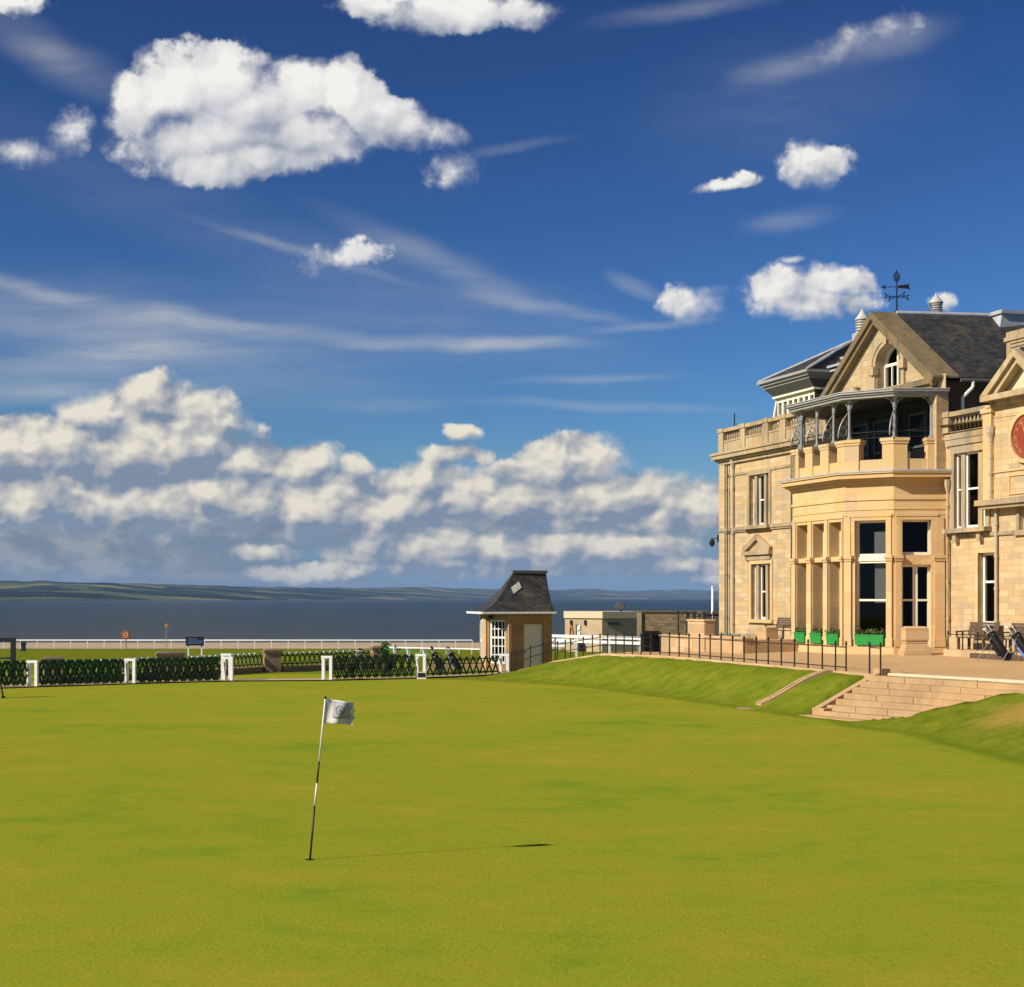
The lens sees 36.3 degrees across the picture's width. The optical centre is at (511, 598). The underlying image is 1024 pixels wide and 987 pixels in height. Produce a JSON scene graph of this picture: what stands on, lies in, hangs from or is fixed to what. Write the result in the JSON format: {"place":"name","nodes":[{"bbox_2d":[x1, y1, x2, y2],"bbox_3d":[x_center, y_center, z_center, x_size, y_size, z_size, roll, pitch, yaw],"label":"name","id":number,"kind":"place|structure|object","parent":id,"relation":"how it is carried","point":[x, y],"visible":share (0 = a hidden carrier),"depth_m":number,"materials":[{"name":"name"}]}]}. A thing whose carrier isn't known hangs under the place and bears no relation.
{"place":"outdoors","nodes":[
{"label":"outdoors","id":0,"kind":"place"},
{"bbox_2d":[0,679,4,697],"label":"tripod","id":1,"kind":"object","parent":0,"point":[2,696],"visible":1,"depth_m":54.09,"materials":[{"name":"black metal"}]},
{"bbox_2d":[2,672,505,686],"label":"gravel path","id":2,"kind":"structure","parent":0,"point":[265,679],"depth_m":64.97,"materials":[{"name":"grey gravel"}]},
{"bbox_2d":[0,660,27,685],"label":"lattice fence","id":3,"kind":"object","parent":2,"relation":"on","point":[11,675],"visible":0.98,"depth_m":60.26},
{"bbox_2d":[39,658,124,684],"bbox_3d":[-17.013,2.895,61.617,3.402,0.980,0.519,0,0,-28],"label":"lattice fence","id":4,"kind":"object","parent":2,"relation":"on","point":[101,667],"visible":0.98,"depth_m":61.48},
{"bbox_2d":[136,657,221,681],"bbox_3d":[-13.570,2.895,63.498,3.497,0.974,0.519,0,0,-29],"label":"lattice fence","id":5,"kind":"object","parent":2,"relation":"on","point":[213,661],"visible":1,"depth_m":63.39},
{"bbox_2d":[333,654,414,678],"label":"lattice fence","id":6,"kind":"object","parent":2,"relation":"on","point":[354,658],"visible":1,"depth_m":66.35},
{"bbox_2d":[426,655,499,675],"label":"lattice fence","id":7,"kind":"object","parent":2,"relation":"on","point":[463,666],"visible":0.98,"depth_m":68.82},
{"bbox_2d":[0,643,564,648],"bbox_3d":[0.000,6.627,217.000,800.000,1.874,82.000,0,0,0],"label":"beach","id":8,"kind":"structure","parent":0,"point":[215,645],"depth_m":199.68,"materials":[{"name":"beige sand"}]},
{"bbox_2d":[0,599,718,642],"bbox_3d":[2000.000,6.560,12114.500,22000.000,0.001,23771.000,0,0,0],"label":"sea","id":9,"kind":"structure","parent":0,"point":[339,619],"depth_m":502.67,"materials":[{"name":"liquid"}]},
{"bbox_2d":[0,581,718,600],"bbox_3d":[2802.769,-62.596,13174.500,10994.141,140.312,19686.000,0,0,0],"label":"hills","id":10,"kind":"structure","parent":0,"point":[43,591],"depth_m":6241.18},
{"bbox_2d":[0,649,1023,986],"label":"ground","id":11,"kind":"structure","parent":0,"point":[616,821],"depth_m":23.24,"materials":[{"name":"green plant"}]},
{"bbox_2d":[0,638,15,678],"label":"board frame","id":12,"kind":"object","parent":11,"relation":"on","point":[12,641],"visible":0.79,"depth_m":65.94,"materials":[{"name":"black metal"}]},
{"bbox_2d":[20,641,25,650],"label":"loudspeaker post","id":13,"kind":"object","parent":11,"relation":"on","point":[23,645],"visible":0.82,"depth_m":117.88,"materials":[{"name":"grey metal"}]},
{"bbox_2d":[26,660,38,686],"bbox_3d":[-18.564,2.985,60.514,0.470,1.150,0.140,0,0,13],"label":"white post pair","id":14,"kind":"object","parent":11,"relation":"on","point":[36,672],"visible":0.76,"depth_m":60.48,"materials":[{"name":"paint"}]},
{"bbox_2d":[42,656,63,683],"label":"brick pillar","id":15,"kind":"structure","parent":11,"relation":"on","point":[49,658],"depth_m":62.33,"materials":[{"name":"beige stone"}]},
{"bbox_2d":[63,657,156,683],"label":"lattice fence","id":16,"kind":"object","parent":11,"relation":"on","point":[130,675],"visible":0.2,"depth_m":65.78,"materials":[{"name":"wood"}]},
{"bbox_2d":[121,630,129,648],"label":"lifebuoy station","id":17,"kind":"object","parent":11,"relation":"on","point":[125,634],"visible":0.98,"depth_m":159.90,"materials":[{"name":"orange paint"}]},
{"bbox_2d":[124,658,136,683],"bbox_3d":[-15.211,2.985,62.309,0.470,1.150,0.140,0,0,13],"label":"white post pair","id":18,"kind":"object","parent":11,"relation":"on","point":[126,660],"visible":0.76,"depth_m":62.26,"materials":[{"name":"paint"}]},
{"bbox_2d":[165,623,167,648],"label":"marker pole","id":19,"kind":"object","parent":11,"relation":"on","point":[166,625],"visible":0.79,"depth_m":164.97,"materials":[{"name":"metal"}]},
{"bbox_2d":[155,651,185,677],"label":"brick pillar","id":20,"kind":"structure","parent":11,"relation":"on","point":[170,654],"depth_m":67.52,"materials":[{"name":"beige stone"}]},
{"bbox_2d":[186,637,203,655],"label":"notice board","id":21,"kind":"object","parent":11,"relation":"on","point":[194,641],"visible":0.96,"depth_m":99.97,"materials":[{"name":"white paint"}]},
{"bbox_2d":[184,653,264,677],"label":"lattice fence","id":22,"kind":"object","parent":11,"relation":"on","point":[247,669],"visible":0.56,"depth_m":71.63,"materials":[{"name":"wood"}]},
{"bbox_2d":[221,653,231,678],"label":"white post pair","id":23,"kind":"object","parent":11,"relation":"on","point":[226,654],"visible":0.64,"depth_m":66.03,"materials":[{"name":"paint"}]},
{"bbox_2d":[222,657,233,680],"bbox_3d":[-11.685,2.985,64.284,0.470,1.150,0.140,0,0,13],"label":"white post pair","id":24,"kind":"object","parent":11,"relation":"on","point":[231,668],"visible":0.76,"depth_m":64.25,"materials":[{"name":"paint"}]},
{"bbox_2d":[3,639,472,648],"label":"white rail","id":25,"kind":"object","parent":11,"relation":"on","point":[238,640],"visible":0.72,"depth_m":172.11,"materials":[{"name":"paint"}]},
{"bbox_2d":[262,648,281,671],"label":"brick pillar","id":26,"kind":"structure","parent":11,"relation":"on","point":[271,659],"depth_m":72.92,"materials":[{"name":"beige stone"}]},
{"bbox_2d":[281,650,369,671],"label":"lattice fence","id":27,"kind":"object","parent":11,"relation":"on","point":[302,667],"visible":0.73,"depth_m":74.59,"materials":[{"name":"wood"}]},
{"bbox_2d":[321,656,332,680],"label":"white post pair","id":28,"kind":"object","parent":11,"relation":"on","point":[330,667],"visible":0.76,"depth_m":65.17,"materials":[{"name":"paint"}]},
{"bbox_2d":[305,696,355,859],"bbox_3d":[-2.406,2.434,20.710,0.667,2.271,0.132,0,0,0],"label":"flagstick","id":29,"kind":"object","parent":11,"relation":"on","point":[337,712],"visible":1,"depth_m":20.70,"materials":[{"name":"white paint"}]},
{"bbox_2d":[345,648,366,677],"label":"golf bag","id":30,"kind":"object","parent":11,"relation":"on","point":[359,653],"visible":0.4,"depth_m":67.46,"materials":[{"name":"brown fabric"}]},
{"bbox_2d":[369,646,388,668],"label":"brick pillar","id":31,"kind":"structure","parent":11,"relation":"on","point":[375,650],"depth_m":77.28,"materials":[{"name":"beige stone"}]},
{"bbox_2d":[378,641,390,661],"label":"shrub","id":32,"kind":"object","parent":11,"relation":"on","point":[382,649],"visible":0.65,"depth_m":77.11,"materials":[{"name":"green plant"}]},
{"bbox_2d":[383,648,404,676],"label":"golf bag","id":33,"kind":"object","parent":11,"relation":"on","point":[394,654],"visible":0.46,"depth_m":68.87,"materials":[{"name":"black fabric"}]},
{"bbox_2d":[392,644,396,668],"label":"rope post","id":34,"kind":"object","parent":11,"relation":"on","point":[394,647],"visible":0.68,"depth_m":75.94,"materials":[{"name":"white paint"}]},
{"bbox_2d":[384,648,430,654],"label":"green rope","id":35,"kind":"object","parent":34,"relation":"attached to","point":[406,650],"visible":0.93,"depth_m":73.55,"materials":[{"name":"green"}]},
{"bbox_2d":[415,654,426,676],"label":"white post pair","id":36,"kind":"object","parent":11,"relation":"on","point":[417,662],"visible":0.76,"depth_m":67.41,"materials":[{"name":"paint"}]},
{"bbox_2d":[417,672,425,678],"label":"tee sign","id":37,"kind":"object","parent":11,"relation":"on","point":[421,675],"visible":1,"depth_m":66.68,"materials":[{"name":"beige paint"}]},
{"bbox_2d":[424,646,444,674],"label":"golf bag","id":38,"kind":"object","parent":11,"relation":"on","point":[435,655],"visible":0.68,"depth_m":70.05,"materials":[{"name":"black fabric"}]},
{"bbox_2d":[389,647,479,653],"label":"white rail","id":39,"kind":"object","parent":11,"relation":"on","point":[420,648],"visible":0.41,"depth_m":105.95,"materials":[{"name":"paint"}]},
{"bbox_2d":[441,646,461,674],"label":"golf bag","id":40,"kind":"object","parent":11,"relation":"on","point":[450,654],"visible":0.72,"depth_m":70.53,"materials":[{"name":"black fabric"}]},
{"bbox_2d":[429,661,481,669],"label":"wall","id":41,"kind":"structure","parent":11,"relation":"on","point":[466,664],"depth_m":73.66,"materials":[{"name":"stone"}]},
{"bbox_2d":[499,654,509,673],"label":"white post pair","id":42,"kind":"object","parent":11,"relation":"on","point":[507,662],"visible":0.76,"depth_m":70.14,"materials":[{"name":"paint"}]},
{"bbox_2d":[466,570,556,670],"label":"starter hut","id":43,"kind":"object","parent":11,"relation":"on","point":[516,611],"visible":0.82,"depth_m":73.15,"materials":[{"name":"stone"}]},
{"bbox_2d":[480,619,482,660],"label":"window","id":44,"kind":"structure","parent":43,"relation":"in","point":[481,621],"depth_m":73.75,"materials":[{"name":"white paint"}]},
{"bbox_2d":[490,620,504,663],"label":"window","id":45,"kind":"structure","parent":43,"relation":"in","point":[491,621],"depth_m":72.91,"materials":[{"name":"white paint"}]},
{"bbox_2d":[524,624,541,667],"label":"door","id":46,"kind":"structure","parent":43,"relation":"in","point":[532,632],"depth_m":73.18,"materials":[{"name":"beige wood"}]},
{"bbox_2d":[510,638,555,671],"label":"iron railing","id":47,"kind":"object","parent":11,"relation":"on","point":[530,647],"visible":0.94,"depth_m":71.40,"materials":[{"name":"black metal"}]},
{"bbox_2d":[552,634,640,656],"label":"white rail","id":48,"kind":"object","parent":11,"relation":"on","point":[610,642],"visible":0.49,"depth_m":86.71,"materials":[{"name":"paint"}]},
{"bbox_2d":[564,603,636,651],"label":"flat roof building","id":49,"kind":"structure","parent":11,"relation":"on","point":[620,622],"depth_m":112.70,"materials":[{"name":"beige stone"}]},
{"bbox_2d":[557,633,651,659],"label":"iron railing","id":50,"kind":"object","parent":11,"relation":"on","point":[615,645],"visible":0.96,"depth_m":66.00,"materials":[{"name":"black metal"}]},
{"bbox_2d":[641,631,651,651],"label":"litter bin","id":51,"kind":"object","parent":11,"relation":"on","point":[645,641],"visible":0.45,"depth_m":70.28,"materials":[{"name":"black plastic"}]},
{"bbox_2d":[651,631,661,651],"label":"litter bin","id":52,"kind":"object","parent":11,"relation":"on","point":[655,640],"visible":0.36,"depth_m":70.26,"materials":[{"name":"black plastic"}]},
{"bbox_2d":[637,610,705,651],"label":"boundary wall","id":53,"kind":"structure","parent":11,"relation":"on","point":[664,621],"depth_m":104.00,"materials":[{"name":"brown stone"}]},
{"bbox_2d":[677,610,713,634],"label":"iron railing","id":54,"kind":"object","parent":11,"relation":"on","point":[695,618],"visible":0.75,"depth_m":76.91,"materials":[{"name":"black metal"}]},
{"bbox_2d":[516,653,879,677],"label":"path kerb","id":55,"kind":"structure","parent":11,"relation":"on","point":[864,674],"depth_m":57.30,"materials":[{"name":"stone"}]},
{"bbox_2d":[697,611,718,635],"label":"storage shed","id":56,"kind":"structure","parent":11,"relation":"on","point":[716,615],"depth_m":98.00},
{"bbox_2d":[711,586,713,613],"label":"flagpole","id":57,"kind":"object","parent":11,"relation":"on","point":[712,598],"visible":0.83,"depth_m":95.95,"materials":[{"name":"white metal"}]},
{"bbox_2d":[661,619,800,653],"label":"garden wall","id":58,"kind":"structure","parent":11,"relation":"on","point":[704,628],"depth_m":65.28,"materials":[{"name":"stone"}]},
{"bbox_2d":[687,613,712,634],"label":"iron railing","id":59,"kind":"object","parent":58,"relation":"attached to","point":[700,616],"visible":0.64,"depth_m":69.20,"materials":[{"name":"black metal"}]},
{"bbox_2d":[659,632,846,670],"bbox_3d":[8.251,1.880,56.005,0.150,1.080,14.840,0,0,-18],"label":"iron railing","id":60,"kind":"object","parent":11,"relation":"on","point":[744,641],"visible":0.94,"depth_m":55.57,"materials":[{"name":"black metal"}]},
{"bbox_2d":[756,627,777,638],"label":"step wall","id":61,"kind":"structure","parent":11,"relation":"on","point":[766,632],"depth_m":68.06,"materials":[{"name":"stone"}]},
{"bbox_2d":[765,617,790,638],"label":"wooden bench","id":62,"kind":"object","parent":61,"relation":"on","point":[785,623],"visible":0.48,"depth_m":68.53,"materials":[{"name":"brown wood"}]},
{"bbox_2d":[756,670,832,705],"bbox_3d":[8.950,2.923,49.450,2.474,1.276,0.380,0,0,-14],"label":"stone gutter","id":63,"kind":"object","parent":11,"relation":"on","point":[789,687],"visible":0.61,"depth_m":49.36,"materials":[{"name":"stone"}]},
{"bbox_2d":[709,270,1023,660],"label":"clubhouse","id":64,"kind":"structure","parent":11,"relation":"on","point":[871,474],"depth_m":60.78,"materials":[{"name":"stone"}]},
{"bbox_2d":[754,476,754,524],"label":"window","id":65,"kind":"structure","parent":64,"relation":"in","point":[754,476],"depth_m":73.93,"materials":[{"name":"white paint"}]},
{"bbox_2d":[755,564,755,618],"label":"window","id":66,"kind":"structure","parent":64,"relation":"in","point":[755,564],"depth_m":73.79,"materials":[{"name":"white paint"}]},
{"bbox_2d":[760,474,763,524],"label":"window","id":67,"kind":"structure","parent":64,"relation":"in","point":[761,499],"depth_m":73.32,"materials":[{"name":"white paint"}]},
{"bbox_2d":[761,564,765,618],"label":"window","id":68,"kind":"structure","parent":64,"relation":"in","point":[762,565],"depth_m":73.18,"materials":[{"name":"white paint"}]},
{"bbox_2d":[777,390,813,424],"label":"lookout window","id":69,"kind":"structure","parent":64,"relation":"in","point":[808,395],"depth_m":72.44,"materials":[{"name":"beige paint"}]},
{"bbox_2d":[793,625,805,642],"bbox_3d":[11.690,1.431,62.947,0.448,0.694,0.958,0,0,-18],"label":"flower box","id":70,"kind":"object","parent":64,"relation":"on","point":[799,634],"visible":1,"depth_m":62.83,"materials":[{"name":"green plastic"}]},
{"bbox_2d":[809,627,822,642],"bbox_3d":[12.119,1.434,61.692,0.529,0.687,0.954,0,0,-18],"label":"flower box","id":71,"kind":"object","parent":64,"relation":"attached to","point":[816,635],"visible":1,"depth_m":61.57,"materials":[{"name":"green plastic"}]},
{"bbox_2d":[823,524,823,556],"bbox_3d":[12.599,-2.268,61.855,0.102,1.347,0.926,0,0,-18],"label":"window","id":72,"kind":"structure","parent":64,"relation":"in","point":[823,524],"depth_m":62.27,"materials":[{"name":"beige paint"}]},
{"bbox_2d":[824,628,839,643],"bbox_3d":[12.521,1.410,60.460,0.523,0.735,0.981,0,0,-18],"label":"flower box","id":73,"kind":"object","parent":64,"relation":"attached to","point":[832,635],"visible":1,"depth_m":60.42,"materials":[{"name":"green plastic"}]},
{"bbox_2d":[840,523,840,555],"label":"window","id":74,"kind":"structure","parent":64,"relation":"in","point":[840,523],"depth_m":61.01,"materials":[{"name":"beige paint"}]},
{"bbox_2d":[851,423,867,459],"bbox_3d":[14.314,-6.040,64.343,0.104,2.200,1.400,0,0,-18],"label":"veranda door","id":75,"kind":"structure","parent":64,"relation":"in","point":[865,424],"depth_m":63.75,"materials":[{"name":"black glass"}]},
{"bbox_2d":[854,626,885,644],"bbox_3d":[13.576,1.418,59.191,1.229,0.719,0.529,0,0,36],"label":"flower box","id":76,"kind":"object","parent":64,"relation":"attached to","point":[865,637],"visible":1,"depth_m":59.09,"materials":[{"name":"green plastic"}]},
{"bbox_2d":[857,520,885,556],"bbox_3d":[13.713,-2.248,59.373,1.253,1.387,0.102,0,0,36],"label":"window","id":77,"kind":"structure","parent":64,"relation":"in","point":[878,521],"depth_m":59.57,"materials":[{"name":"beige paint"}]},
{"bbox_2d":[857,561,885,627],"bbox_3d":[13.712,0.184,59.372,1.253,3.197,0.104,0,0,36],"label":"window","id":78,"kind":"structure","parent":64,"relation":"in","point":[858,562],"depth_m":59.66,"materials":[{"name":"beige paint"}]},
{"bbox_2d":[873,417,896,459],"bbox_3d":[14.953,-6.040,62.408,0.104,2.200,1.780,0,0,-18],"label":"veranda door","id":79,"kind":"structure","parent":64,"relation":"in","point":[875,453],"depth_m":63.16,"materials":[{"name":"black wood"}]},
{"bbox_2d":[884,346,899,387],"bbox_3d":[15.462,-9.243,62.493,0.160,1.854,1.910,0,0,-18],"label":"arched window","id":80,"kind":"structure","parent":64,"relation":"in","point":[886,367],"depth_m":62.98,"materials":[{"name":"beige paint"}]},
{"bbox_2d":[902,565,914,626],"bbox_3d":[14.905,0.414,58.898,0.546,3.351,0.104,0,0,0],"label":"garden door","id":81,"kind":"structure","parent":64,"relation":"in","point":[913,566],"depth_m":58.85,"materials":[{"name":"beige paint"}]},
{"bbox_2d":[902,520,929,554],"bbox_3d":[15.184,-2.283,58.899,1.105,1.317,0.102,0,0,0],"label":"window","id":82,"kind":"structure","parent":64,"relation":"in","point":[928,521],"depth_m":58.85,"materials":[{"name":"black glass"}]},
{"bbox_2d":[908,411,925,458],"bbox_3d":[15.654,-6.040,60.252,0.104,2.200,1.190,0,0,-18],"label":"veranda door","id":83,"kind":"structure","parent":64,"relation":"in","point":[910,447],"depth_m":60.67,"materials":[{"name":"black wood"}]},
{"bbox_2d":[915,565,929,646],"bbox_3d":[15.463,0.414,58.899,0.546,3.351,0.104,0,0,0],"label":"garden door","id":84,"kind":"structure","parent":64,"relation":"in","point":[916,566],"depth_m":58.85,"materials":[{"name":"beige paint"}]},
{"bbox_2d":[957,454,960,527],"bbox_3d":[16.660,-3.960,57.968,0.104,2.790,0.329,0,0,-18],"label":"window","id":85,"kind":"structure","parent":64,"relation":"in","point":[958,455],"depth_m":58.06,"materials":[{"name":"white paint"}]},
{"bbox_2d":[967,451,977,526],"bbox_3d":[16.913,-3.960,57.182,0.104,2.790,0.813,0,0,-18],"label":"window","id":86,"kind":"structure","parent":64,"relation":"in","point":[976,452],"depth_m":57.50,"materials":[{"name":"white paint"}]},
{"bbox_2d":[947,631,1023,650],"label":"iron railing","id":87,"kind":"object","parent":64,"relation":"on","point":[962,634],"visible":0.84,"depth_m":55.50,"materials":[{"name":"black metal"}]},
{"bbox_2d":[983,553,993,621],"bbox_3d":[17.326,-0.331,56.289,0.104,2.612,1.030,0,0,-18],"label":"window","id":88,"kind":"structure","parent":64,"relation":"in","point":[985,581],"depth_m":56.69,"materials":[{"name":"white paint"}]},
{"bbox_2d":[996,623,1023,650],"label":"wooden bench","id":89,"kind":"object","parent":64,"relation":"on","point":[1020,625],"visible":0.43,"depth_m":54.19,"materials":[{"name":"brown wood"}]},
{"bbox_2d":[800,668,1023,720],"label":"stone steps","id":90,"kind":"structure","parent":11,"relation":"on","point":[886,694],"depth_m":44.57,"materials":[{"name":"stone"}]},
{"bbox_2d":[868,641,881,675],"bbox_3d":[10.996,1.869,47.330,0.085,1.096,0.696,0,0,-19],"label":"iron railing","id":91,"kind":"object","parent":90,"relation":"on","point":[880,643],"visible":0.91,"depth_m":47.08,"materials":[{"name":"black metal"}]},
{"bbox_2d":[0,0,1023,590],"label":"sky","id":92,"kind":"structure","parent":0,"point":[458,294],"materials":[{"name":"blue"}]},
{"bbox_2d":[622,651,1023,679],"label":"path","id":93,"kind":"structure","parent":0,"point":[937,664],"depth_m":52.93,"materials":[{"name":"beige concrete"}]},
{"bbox_2d":[898,626,931,655],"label":"stone block","id":94,"kind":"structure","parent":93,"relation":"on","point":[915,639],"depth_m":57.23,"materials":[{"name":"stone"}]},
{"bbox_2d":[976,625,1009,660],"bbox_3d":[16.257,1.500,52.586,0.992,1.216,0.760,0,0,41],"label":"golf bag","id":95,"kind":"object","parent":93,"relation":"on","point":[998,647],"visible":1,"depth_m":52.45,"materials":[{"name":"black fabric"}]},
{"bbox_2d":[1001,623,1023,661],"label":"golf bag","id":96,"kind":"object","parent":93,"relation":"on","point":[1018,638],"visible":1,"depth_m":51.24,"materials":[{"name":"blue fabric"}]},
{"bbox_2d":[955,622,999,650],"bbox_3d":[16.665,1.357,55.912,0.693,0.985,1.750,0,0,-18],"label":"wooden bench","id":97,"kind":"object","parent":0,"point":[974,628],"visible":0.76,"depth_m":56.22,"materials":[{"name":"brown wood"}]}
]}

